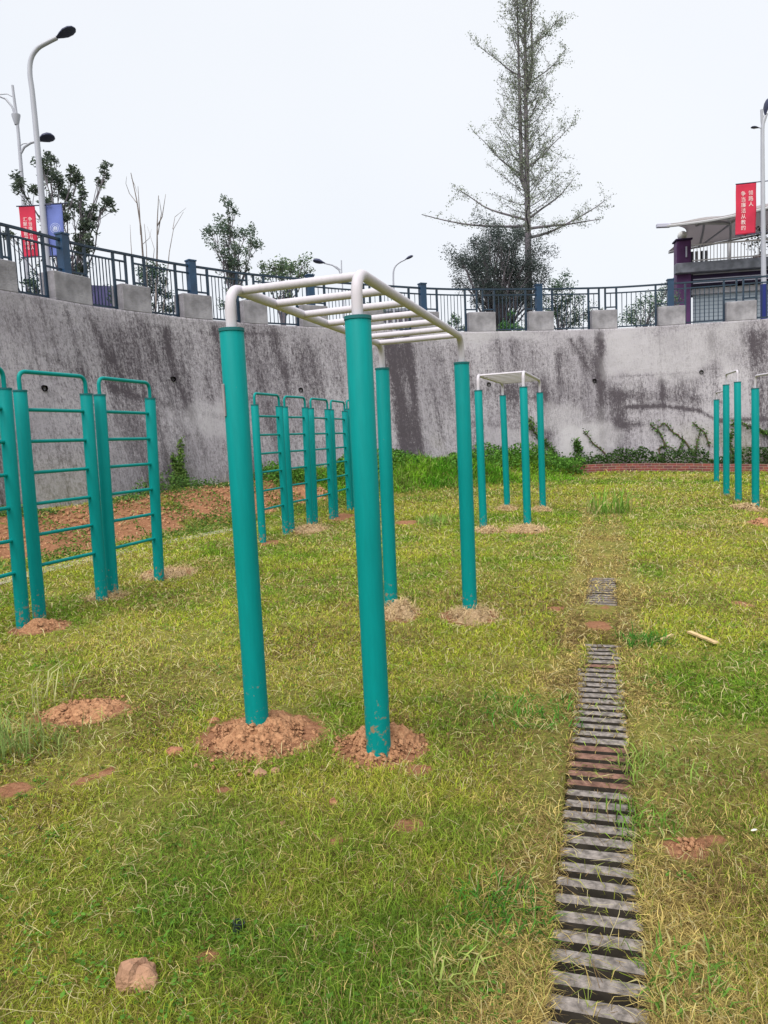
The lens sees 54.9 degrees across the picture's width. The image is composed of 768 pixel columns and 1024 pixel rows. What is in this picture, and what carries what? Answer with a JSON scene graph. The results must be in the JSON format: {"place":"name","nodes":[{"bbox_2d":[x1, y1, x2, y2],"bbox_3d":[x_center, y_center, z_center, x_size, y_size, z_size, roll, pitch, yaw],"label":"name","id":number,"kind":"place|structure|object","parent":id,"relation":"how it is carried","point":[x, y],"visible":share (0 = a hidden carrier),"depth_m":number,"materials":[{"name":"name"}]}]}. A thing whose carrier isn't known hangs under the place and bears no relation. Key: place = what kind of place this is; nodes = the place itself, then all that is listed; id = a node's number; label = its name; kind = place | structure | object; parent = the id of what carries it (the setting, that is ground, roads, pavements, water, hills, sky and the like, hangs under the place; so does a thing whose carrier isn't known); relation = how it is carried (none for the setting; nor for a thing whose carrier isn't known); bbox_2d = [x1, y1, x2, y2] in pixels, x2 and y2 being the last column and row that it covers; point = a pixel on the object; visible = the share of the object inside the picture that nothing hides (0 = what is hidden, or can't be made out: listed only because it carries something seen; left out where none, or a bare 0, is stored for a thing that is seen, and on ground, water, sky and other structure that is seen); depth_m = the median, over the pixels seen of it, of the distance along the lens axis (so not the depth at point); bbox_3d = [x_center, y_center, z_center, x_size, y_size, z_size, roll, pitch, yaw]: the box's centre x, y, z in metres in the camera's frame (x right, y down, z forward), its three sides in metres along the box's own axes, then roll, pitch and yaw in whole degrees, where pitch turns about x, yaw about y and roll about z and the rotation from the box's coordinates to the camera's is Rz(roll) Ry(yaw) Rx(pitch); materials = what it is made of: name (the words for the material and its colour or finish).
{"place":"outdoors","nodes":[
{"label":"outdoors","id":0,"kind":"place"},
{"bbox_2d":[0,528,232,584],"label":"curb","id":1,"kind":"structure","parent":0,"point":[221,530],"depth_m":9.90,"materials":[{"name":"concrete"}]},
{"bbox_2d":[0,464,767,1023],"bbox_3d":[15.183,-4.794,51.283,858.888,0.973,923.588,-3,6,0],"label":"ground","id":2,"kind":"structure","parent":0,"point":[22,786],"depth_m":3.59,"materials":[{"name":"plant"}]},
{"bbox_2d":[0,367,29,628],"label":"wall bars","id":3,"kind":"object","parent":2,"relation":"on","point":[15,540],"depth_m":6.22,"materials":[{"name":"teal paint"}]},
{"bbox_2d":[0,691,60,763],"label":"grass tuft","id":4,"kind":"object","parent":2,"relation":"on","point":[3,733],"visible":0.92,"depth_m":3.67,"materials":[{"name":"plant"}]},
{"bbox_2d":[8,618,66,634],"bbox_3d":[-2.912,0.955,6.288,0.531,0.114,0.507,-5,6,-23],"label":"soil mound","id":5,"kind":"object","parent":2,"relation":"on","point":[34,625],"visible":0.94,"depth_m":6.23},
{"bbox_2d":[0,649,97,712],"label":"grass tuft","id":6,"kind":"object","parent":2,"relation":"on","point":[34,696],"visible":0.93,"depth_m":4.39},
{"bbox_2d":[12,701,102,758],"bbox_3d":[-1.654,1.091,3.692,0.451,0.211,0.360,-1,6,18],"label":"grass tuft","id":7,"kind":"object","parent":2,"relation":"on","point":[59,742],"visible":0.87,"depth_m":3.71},
{"bbox_2d":[12,370,107,618],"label":"wall bars","id":8,"kind":"object","parent":2,"relation":"on","point":[22,409],"depth_m":6.67,"materials":[{"name":"teal paint"}]},
{"bbox_2d":[19,694,149,731],"bbox_3d":[-1.681,1.114,4.232,0.720,0.082,0.634,-3,6,0],"label":"soil mound","id":9,"kind":"object","parent":2,"relation":"on","point":[73,710],"visible":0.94,"depth_m":4.16,"materials":[{"name":"soil"}]},
{"bbox_2d":[79,589,138,602],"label":"soil mound","id":10,"kind":"object","parent":2,"relation":"on","point":[110,595],"visible":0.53,"depth_m":7.37,"materials":[{"name":"soil"}]},
{"bbox_2d":[93,376,163,593],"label":"wall bars","id":11,"kind":"object","parent":2,"relation":"on","point":[105,467],"depth_m":7.57,"materials":[{"name":"teal paint"}]},
{"bbox_2d":[115,957,158,994],"bbox_3d":[-0.690,1.300,2.073,0.126,0.100,0.091,-3,6,0],"label":"stone","id":12,"kind":"object","parent":2,"relation":"on","point":[129,971],"visible":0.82,"depth_m":2.04,"materials":[{"name":"stone"}]},
{"bbox_2d":[0,471,278,516],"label":"wall foot weeds","id":13,"kind":"object","parent":2,"relation":"on","point":[126,497],"depth_m":14.67,"materials":[{"name":"green plant"}]},
{"bbox_2d":[0,478,327,566],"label":"soil rubble","id":14,"kind":"object","parent":2,"relation":"on","point":[79,516],"visible":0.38,"depth_m":13.32,"materials":[{"name":"soil"}]},
{"bbox_2d":[135,562,197,583],"bbox_3d":[-2.515,0.672,8.594,0.878,0.147,0.888,-8,8,-44],"label":"soil mound","id":15,"kind":"object","parent":2,"relation":"on","point":[170,571],"visible":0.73,"depth_m":8.48,"materials":[{"name":"soil"}]},
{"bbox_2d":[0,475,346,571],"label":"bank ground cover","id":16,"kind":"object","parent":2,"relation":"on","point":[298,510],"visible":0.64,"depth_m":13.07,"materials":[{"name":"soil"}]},
{"bbox_2d":[232,918,244,935],"bbox_3d":[-0.451,1.295,2.278,0.038,0.066,0.038,7,-2,-1],"label":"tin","id":17,"kind":"object","parent":2,"relation":"on","point":[237,927],"visible":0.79,"depth_m":2.27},
{"bbox_2d":[167,706,330,776],"bbox_3d":[-0.625,1.102,3.749,0.870,0.132,0.825,3,8,45],"label":"soil mound","id":18,"kind":"object","parent":2,"relation":"on","point":[276,728],"visible":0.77,"depth_m":3.66,"materials":[{"name":"soil"}]},
{"bbox_2d":[250,392,289,542],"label":"wall bars","id":19,"kind":"object","parent":2,"relation":"on","point":[259,472],"depth_m":11.07,"materials":[{"name":"teal paint"}]},
{"bbox_2d":[283,395,312,531],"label":"wall bars","id":20,"kind":"object","parent":2,"relation":"on","point":[307,461],"depth_m":12.41,"materials":[{"name":"teal paint"}]},
{"bbox_2d":[291,522,333,533],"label":"soil mound","id":21,"kind":"object","parent":2,"relation":"on","point":[308,528],"visible":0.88,"depth_m":12.20,"materials":[{"name":"soil"}]},
{"bbox_2d":[308,398,334,523],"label":"wall bars","id":22,"kind":"object","parent":2,"relation":"on","point":[329,459],"depth_m":13.26,"materials":[{"name":"teal paint"}]},
{"bbox_2d":[330,400,352,516],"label":"wall bars","id":23,"kind":"object","parent":2,"relation":"on","point":[346,460],"depth_m":14.38,"materials":[{"name":"teal paint"}]},
{"bbox_2d":[218,269,476,756],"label":"monkey bars","id":24,"kind":"object","parent":2,"relation":"on","point":[361,340],"visible":0.94,"depth_m":3.59,"materials":[{"name":"teal paint"}]},
{"bbox_2d":[345,400,353,506],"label":"wall bars","id":25,"kind":"object","parent":2,"relation":"on","point":[347,409],"depth_m":14.60,"materials":[{"name":"teal paint"}]},
{"bbox_2d":[312,720,449,779],"bbox_3d":[-0.012,1.097,3.601,0.693,0.139,0.719,-3,6,0],"label":"soil mound","id":26,"kind":"object","parent":2,"relation":"on","point":[404,739],"visible":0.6,"depth_m":3.52,"materials":[{"name":"soil"}]},
{"bbox_2d":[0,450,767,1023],"bbox_3d":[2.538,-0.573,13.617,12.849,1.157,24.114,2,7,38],"label":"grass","id":27,"kind":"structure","parent":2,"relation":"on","point":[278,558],"depth_m":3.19,"materials":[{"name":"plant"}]},
{"bbox_2d":[687,631,717,643],"bbox_3d":[2.180,0.856,5.066,0.035,0.017,0.311,-4,6,-10],"label":"wood strip","id":28,"kind":"object","parent":27,"relation":"on","point":[703,637],"visible":1,"depth_m":5.05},
{"bbox_2d":[0,290,767,512],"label":"retaining wall","id":29,"kind":"structure","parent":2,"relation":"on","point":[610,390],"depth_m":18.73,"materials":[{"name":"concrete"}]},
{"bbox_2d":[0,259,17,292],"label":"concrete block","id":30,"kind":"structure","parent":29,"relation":"on","point":[8,277],"depth_m":12.98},
{"bbox_2d":[39,270,92,305],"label":"concrete block","id":31,"kind":"structure","parent":29,"relation":"on","point":[67,287],"depth_m":14.13,"materials":[{"name":"concrete"}]},
{"bbox_2d":[111,283,151,313],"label":"concrete block","id":32,"kind":"structure","parent":29,"relation":"on","point":[135,298],"depth_m":15.41,"materials":[{"name":"concrete"}]},
{"bbox_2d":[167,436,189,489],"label":"climbing vine","id":33,"kind":"object","parent":29,"relation":"attached to","point":[178,467],"visible":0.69,"depth_m":15.47,"materials":[{"name":"green plant"}]},
{"bbox_2d":[174,293,212,319],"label":"concrete block","id":34,"kind":"structure","parent":29,"relation":"on","point":[195,306],"depth_m":16.66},
{"bbox_2d":[236,300,267,323],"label":"concrete block","id":35,"kind":"structure","parent":29,"relation":"on","point":[252,312],"depth_m":17.70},
{"bbox_2d":[295,305,327,327],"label":"concrete block","id":36,"kind":"structure","parent":29,"relation":"on","point":[302,322],"depth_m":18.61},
{"bbox_2d":[363,309,383,324],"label":"concrete block","id":37,"kind":"structure","parent":29,"relation":"on","point":[375,312],"depth_m":19.60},
{"bbox_2d":[0,222,767,331],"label":"fence","id":38,"kind":"object","parent":29,"relation":"on","point":[62,246],"visible":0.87,"depth_m":17.73,"materials":[{"name":"metal"}]},
{"bbox_2d":[407,311,438,329],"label":"concrete block","id":39,"kind":"structure","parent":29,"relation":"on","point":[436,314],"depth_m":20.33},
{"bbox_2d":[467,312,495,331],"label":"concrete block","id":40,"kind":"structure","parent":29,"relation":"on","point":[481,321],"depth_m":20.88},
{"bbox_2d":[524,311,553,330],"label":"concrete block","id":41,"kind":"structure","parent":29,"relation":"on","point":[539,320],"depth_m":21.21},
{"bbox_2d":[528,416,584,460],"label":"climbing vine","id":42,"kind":"object","parent":29,"relation":"attached to","point":[577,449],"visible":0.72,"depth_m":20.77,"materials":[{"name":"green plant"}]},
{"bbox_2d":[590,309,616,328],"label":"concrete block","id":43,"kind":"structure","parent":29,"relation":"on","point":[603,319],"depth_m":21.45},
{"bbox_2d":[657,305,684,325],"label":"concrete block","id":44,"kind":"structure","parent":29,"relation":"on","point":[670,315],"depth_m":21.29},
{"bbox_2d":[650,420,694,452],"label":"climbing vine","id":45,"kind":"object","parent":29,"relation":"attached to","point":[657,429],"visible":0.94,"depth_m":20.93,"materials":[{"name":"green plant"}]},
{"bbox_2d":[692,422,712,450],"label":"climbing vine","id":46,"kind":"object","parent":29,"relation":"attached to","point":[701,430],"visible":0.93,"depth_m":20.77,"materials":[{"name":"green plant"}]},
{"bbox_2d":[725,300,756,321],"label":"concrete block","id":47,"kind":"structure","parent":29,"relation":"on","point":[739,310],"depth_m":20.94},
{"bbox_2d":[722,419,767,455],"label":"climbing vine","id":48,"kind":"object","parent":29,"relation":"attached to","point":[763,432],"visible":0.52,"depth_m":20.54,"materials":[{"name":"green plant"}]},
{"bbox_2d":[384,594,423,622],"bbox_3d":[0.125,0.788,6.216,0.494,0.186,0.838,-3,6,0],"label":"soil mound","id":49,"kind":"object","parent":2,"relation":"on","point":[400,608],"visible":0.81,"depth_m":6.10,"materials":[{"name":"soil"}]},
{"bbox_2d":[253,441,588,486],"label":"bank weeds","id":50,"kind":"object","parent":2,"relation":"on","point":[563,462],"visible":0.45,"depth_m":19.45,"materials":[{"name":"green plant"}]},
{"bbox_2d":[414,513,452,525],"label":"grass tuft","id":51,"kind":"object","parent":2,"relation":"on","point":[433,519],"visible":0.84,"depth_m":12.27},
{"bbox_2d":[392,923,511,1009],"bbox_3d":[0.169,1.230,2.046,0.334,0.122,0.332,-3,6,0],"label":"grass tuft","id":52,"kind":"object","parent":2,"relation":"on","point":[451,981],"visible":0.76,"depth_m":2.04,"materials":[{"name":"plant"}]},
{"bbox_2d":[438,600,511,629],"bbox_3d":[0.719,0.792,5.983,0.610,0.166,0.848,-3,6,0],"label":"soil mound","id":53,"kind":"object","parent":2,"relation":"on","point":[478,614],"visible":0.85,"depth_m":5.88,"materials":[{"name":"soil"}]},
{"bbox_2d":[474,524,501,533],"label":"soil mound","id":54,"kind":"object","parent":2,"relation":"on","point":[487,529],"visible":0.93,"depth_m":11.10,"materials":[{"name":"soil"}]},
{"bbox_2d":[433,861,566,944],"bbox_3d":[0.361,1.207,2.307,0.423,0.105,0.384,-2,6,8],"label":"grass tuft","id":55,"kind":"object","parent":2,"relation":"on","point":[535,907],"visible":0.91,"depth_m":2.30,"materials":[{"name":"plant"}]},
{"bbox_2d":[474,371,545,526],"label":"monkey bars","id":56,"kind":"object","parent":2,"relation":"on","point":[523,377],"visible":0.88,"depth_m":11.29,"materials":[{"name":"teal paint"}]},
{"bbox_2d":[466,686,589,734],"bbox_3d":[0.753,1.012,3.913,0.666,0.136,0.652,-3,6,0],"label":"grass tuft","id":57,"kind":"object","parent":2,"relation":"on","point":[544,708],"visible":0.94,"depth_m":3.88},
{"bbox_2d":[502,522,556,533],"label":"soil mound","id":58,"kind":"object","parent":2,"relation":"on","point":[524,528],"visible":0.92,"depth_m":10.93,"materials":[{"name":"soil"}]},
{"bbox_2d":[581,484,643,515],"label":"grass tuft","id":59,"kind":"object","parent":2,"relation":"on","point":[617,506],"visible":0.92,"depth_m":12.52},
{"bbox_2d":[607,620,682,649],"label":"grass tuft","id":60,"kind":"object","parent":2,"relation":"on","point":[645,638],"visible":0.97,"depth_m":5.05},
{"bbox_2d":[606,787,685,842],"bbox_3d":[0.975,1.135,2.768,0.298,0.093,0.304,0,6,23],"label":"grass tuft","id":61,"kind":"object","parent":2,"relation":"on","point":[633,821],"visible":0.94,"depth_m":2.76,"materials":[{"name":"plant"}]},
{"bbox_2d":[605,736,717,790],"bbox_3d":[1.181,1.069,3.202,0.466,0.119,0.487,-3,6,0],"label":"grass tuft","id":62,"kind":"object","parent":2,"relation":"on","point":[651,770],"visible":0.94,"depth_m":3.21,"materials":[{"name":"plant"}]},
{"bbox_2d":[569,463,767,473],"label":"brick kerb","id":63,"kind":"structure","parent":2,"relation":"on","point":[640,467],"depth_m":20.30,"materials":[{"name":"brick"}]},
{"bbox_2d":[655,836,720,862],"bbox_3d":[1.077,1.180,2.599,0.184,0.051,0.178,-6,7,-34],"label":"soil mound","id":64,"kind":"object","parent":2,"relation":"on","point":[683,844],"visible":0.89,"depth_m":2.60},
{"bbox_2d":[625,920,767,1023],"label":"grass tuft","id":65,"kind":"object","parent":2,"relation":"on","point":[710,970],"visible":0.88,"depth_m":1.99,"materials":[{"name":"plant"}]},
{"bbox_2d":[714,390,729,481],"bbox_3d":[7.492,-1.520,16.431,0.126,2.335,1.422,-1,6,16],"label":"pull up bar","id":66,"kind":"object","parent":2,"relation":"on","point":[716,440],"visible":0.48,"depth_m":16.99,"materials":[{"name":"teal paint"}]},
{"bbox_2d":[723,370,741,501],"bbox_3d":[6.496,-1.298,13.819,0.154,2.633,1.201,-1,6,14],"label":"pull up bar","id":67,"kind":"object","parent":2,"relation":"on","point":[737,446],"visible":0.91,"depth_m":13.35,"materials":[{"name":"teal paint"}]},
{"bbox_2d":[727,501,766,512],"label":"soil mound","id":68,"kind":"object","parent":2,"relation":"on","point":[748,506],"visible":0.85,"depth_m":12.14,"materials":[{"name":"soil"}]},
{"bbox_2d":[751,373,767,505],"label":"pull up bar","id":69,"kind":"object","parent":2,"relation":"on","point":[755,438],"visible":0.77,"depth_m":12.15,"materials":[{"name":"teal paint"}]},
{"bbox_2d":[0,0,767,331],"label":"sky","id":70,"kind":"structure","parent":0,"point":[331,127],"materials":[{"name":"white"}]},
{"bbox_2d":[672,231,767,323],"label":"pavilion","id":71,"kind":"structure","parent":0,"point":[686,269],"depth_m":28.18,"materials":[{"name":"paint"}]},
{"bbox_2d":[656,204,767,253],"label":"canopy","id":72,"kind":"object","parent":71,"relation":"attached to","point":[711,229],"visible":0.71,"depth_m":29.88,"materials":[{"name":"grey paint"}]},
{"bbox_2d":[740,226,767,257],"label":"potted bush","id":73,"kind":"object","parent":71,"relation":"on","point":[759,229],"visible":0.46,"depth_m":28.77,"materials":[{"name":"green plant"}]},
{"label":"road","id":74,"kind":"structure","parent":0,"visible":0},
{"bbox_2d":[0,85,54,291],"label":"street lamp","id":75,"kind":"object","parent":74,"relation":"on","point":[44,137],"visible":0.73,"depth_m":20.94,"materials":[{"name":"grey"}]},
{"bbox_2d":[27,26,75,270],"bbox_3d":[-7.510,-7.685,17.269,1.195,6.815,0.340,-3,6,0],"label":"street lamp","id":76,"kind":"object","parent":74,"relation":"on","point":[67,31],"visible":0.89,"depth_m":17.11,"materials":[{"name":"grey"}]},
{"bbox_2d":[16,204,55,257],"bbox_3d":[-8.170,-6.590,17.357,0.810,1.191,0.065,-3,6,0],"label":"banner","id":77,"kind":"object","parent":76,"relation":"hanging from","point":[27,213],"visible":0.7,"depth_m":17.34,"materials":[{"name":"red"}]},
{"bbox_2d":[45,202,72,256],"bbox_3d":[-7.710,-6.631,17.401,0.670,1.227,0.053,-3,6,0],"label":"banner","id":78,"kind":"object","parent":76,"relation":"hanging from","point":[54,212],"visible":0.74,"depth_m":17.37,"materials":[{"name":"blue"}]},
{"bbox_2d":[2,149,119,277],"bbox_3d":[-8.274,-6.999,19.136,3.183,5.252,2.118,-3,6,0],"label":"leafy tree","id":79,"kind":"object","parent":74,"relation":"on","point":[65,195],"visible":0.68,"depth_m":18.84,"materials":[{"name":"green plant"}]},
{"bbox_2d":[92,285,112,308],"bbox_3d":[-7.154,-5.153,19.062,1.600,1.384,0.100,-6,7,-28],"label":"hoarding","id":80,"kind":"object","parent":74,"relation":"on","point":[100,295],"visible":0.05,"depth_m":18.93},
{"bbox_2d":[126,174,182,311],"bbox_3d":[-5.285,-6.152,17.447,1.379,3.546,0.318,-3,6,0],"label":"bare sapling","id":81,"kind":"object","parent":74,"relation":"on","point":[158,223],"visible":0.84,"depth_m":17.44,"materials":[{"name":"beige plant"}]},
{"bbox_2d":[135,260,174,313],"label":"shrub","id":82,"kind":"object","parent":74,"relation":"on","point":[151,281],"visible":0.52,"depth_m":17.79,"materials":[{"name":"green plant"}]},
{"bbox_2d":[199,193,264,298],"bbox_3d":[-4.104,-6.670,20.278,1.764,3.993,1.480,-3,6,0],"label":"leafy tree","id":83,"kind":"object","parent":74,"relation":"on","point":[233,264],"visible":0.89,"depth_m":20.15,"materials":[{"name":"green plant"}]},
{"bbox_2d":[255,252,315,322],"bbox_3d":[-2.676,-6.064,21.027,1.845,2.514,1.473,-1,6,18],"label":"leafy tree","id":84,"kind":"object","parent":74,"relation":"on","point":[291,268],"visible":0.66,"depth_m":20.79,"materials":[{"name":"green plant"}]},
{"bbox_2d":[313,258,344,325],"bbox_3d":[-2.815,-10.047,39.163,1.568,6.601,0.680,-3,6,0],"label":"street lamp","id":85,"kind":"object","parent":74,"relation":"on","point":[317,261],"visible":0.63,"depth_m":38.84,"materials":[{"name":"grey"}]},
{"bbox_2d":[383,308,407,330],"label":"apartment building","id":86,"kind":"structure","parent":74,"relation":"on","point":[396,310],"depth_m":58.69,"materials":[{"name":"glass"}]},
{"bbox_2d":[438,208,560,330],"bbox_3d":[3.853,-7.655,24.140,4.314,4.542,3.895,-3,6,0],"label":"bushy tree","id":87,"kind":"object","parent":74,"relation":"on","point":[506,269],"visible":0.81,"depth_m":23.52,"materials":[{"name":"green plant"}]},
{"bbox_2d":[497,309,524,330],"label":"shrub","id":88,"kind":"object","parent":74,"relation":"on","point":[502,323],"visible":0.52,"depth_m":22.68,"materials":[{"name":"green plant"}]},
{"bbox_2d":[422,0,616,311],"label":"tall tree","id":89,"kind":"object","parent":74,"relation":"on","point":[524,164],"visible":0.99,"depth_m":25.23,"materials":[{"name":"green plant"}]},
{"bbox_2d":[543,268,587,329],"bbox_3d":[5.743,-6.612,23.734,2.218,2.332,1.526,-5,6,-19],"label":"shrub","id":90,"kind":"object","parent":74,"relation":"on","point":[565,307],"visible":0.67,"depth_m":23.50,"materials":[{"name":"green plant"}]},
{"bbox_2d":[618,285,683,326],"bbox_3d":[8.572,-6.537,23.990,1.981,1.878,1.966,-3,6,0],"label":"shrub","id":91,"kind":"object","parent":74,"relation":"on","point":[648,312],"visible":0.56,"depth_m":24.06,"materials":[{"name":"green plant"}]},
{"bbox_2d":[751,99,767,318],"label":"street lamp","id":92,"kind":"object","parent":74,"relation":"on","point":[763,118],"visible":0.84,"depth_m":22.08,"materials":[{"name":"white"}]},
{"bbox_2d":[735,180,767,235],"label":"banner","id":93,"kind":"object","parent":92,"relation":"hanging from","point":[745,222],"visible":1,"depth_m":22.12,"materials":[{"name":"red"}]},
{"label":"drain bed","id":94,"kind":"structure","parent":0,"visible":0},
{"bbox_2d":[541,948,650,1023],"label":"drain grate","id":95,"kind":"object","parent":94,"relation":"on","point":[571,1010],"visible":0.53,"depth_m":1.99,"materials":[{"name":"concrete"}]},
{"bbox_2d":[551,861,645,962],"bbox_3d":[0.681,1.272,2.355,0.270,0.071,0.444,-1,6,17],"label":"drain grate","id":96,"kind":"object","parent":94,"relation":"on","point":[594,885],"visible":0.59,"depth_m":2.32,"materials":[{"name":"concrete"}]},
{"bbox_2d":[559,799,637,869],"bbox_3d":[0.809,1.222,2.784,0.274,0.071,0.444,-1,6,17],"label":"drain grate","id":97,"kind":"object","parent":94,"relation":"on","point":[590,853],"visible":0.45,"depth_m":2.74,"materials":[{"name":"concrete"}]},
{"bbox_2d":[565,753,633,805],"bbox_3d":[0.935,1.172,3.213,0.272,0.071,0.444,-1,6,17],"label":"drain grate","id":98,"kind":"object","parent":94,"relation":"on","point":[586,785],"visible":0.56,"depth_m":3.18,"materials":[{"name":"concrete"}]},
{"bbox_2d":[570,716,629,763],"bbox_3d":[1.063,1.122,3.641,0.272,0.071,0.444,-1,6,17],"label":"drain grate","id":99,"kind":"object","parent":94,"relation":"on","point":[604,736],"visible":0.58,"depth_m":3.61,"materials":[{"name":"concrete"}]},
{"bbox_2d":[573,687,626,718],"bbox_3d":[1.189,1.072,4.070,0.273,0.071,0.444,-1,6,17],"label":"drain grate","id":100,"kind":"object","parent":94,"relation":"on","point":[595,696],"visible":0.62,"depth_m":4.04,"materials":[{"name":"concrete"}]},
{"bbox_2d":[577,664,623,689],"bbox_3d":[1.316,1.022,4.499,0.272,0.071,0.444,-1,6,17],"label":"drain grate","id":101,"kind":"object","parent":94,"relation":"on","point":[595,677],"visible":0.51,"depth_m":4.47,"materials":[{"name":"concrete"}]},
{"bbox_2d":[579,644,622,670],"bbox_3d":[1.444,0.972,4.928,0.271,0.071,0.444,-1,6,17],"label":"drain grate","id":102,"kind":"object","parent":94,"relation":"on","point":[601,651],"visible":0.45,"depth_m":4.90,"materials":[{"name":"concrete"}]},
{"bbox_2d":[585,594,617,605],"bbox_3d":[1.910,0.799,6.501,0.273,0.066,0.444,-1,6,17],"label":"drain grate","id":103,"kind":"object","parent":94,"relation":"on","point":[604,596],"visible":0.46,"depth_m":6.47,"materials":[{"name":"concrete"}]},
{"bbox_2d":[587,583,616,594],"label":"drain grate","id":104,"kind":"object","parent":94,"relation":"on","point":[607,590],"visible":0.34,"depth_m":6.90,"materials":[{"name":"concrete"}]},
{"bbox_2d":[588,578,615,583],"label":"drain grate","id":105,"kind":"object","parent":94,"relation":"on","point":[604,580],"visible":0.22,"depth_m":7.29,"materials":[{"name":"concrete"}]},
{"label":"planting bed","id":106,"kind":"structure","parent":0,"visible":0},
{"bbox_2d":[569,446,767,463],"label":"bed plants","id":107,"kind":"object","parent":106,"relation":"on","point":[634,457],"visible":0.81,"depth_m":20.52,"materials":[{"name":"green plant"}]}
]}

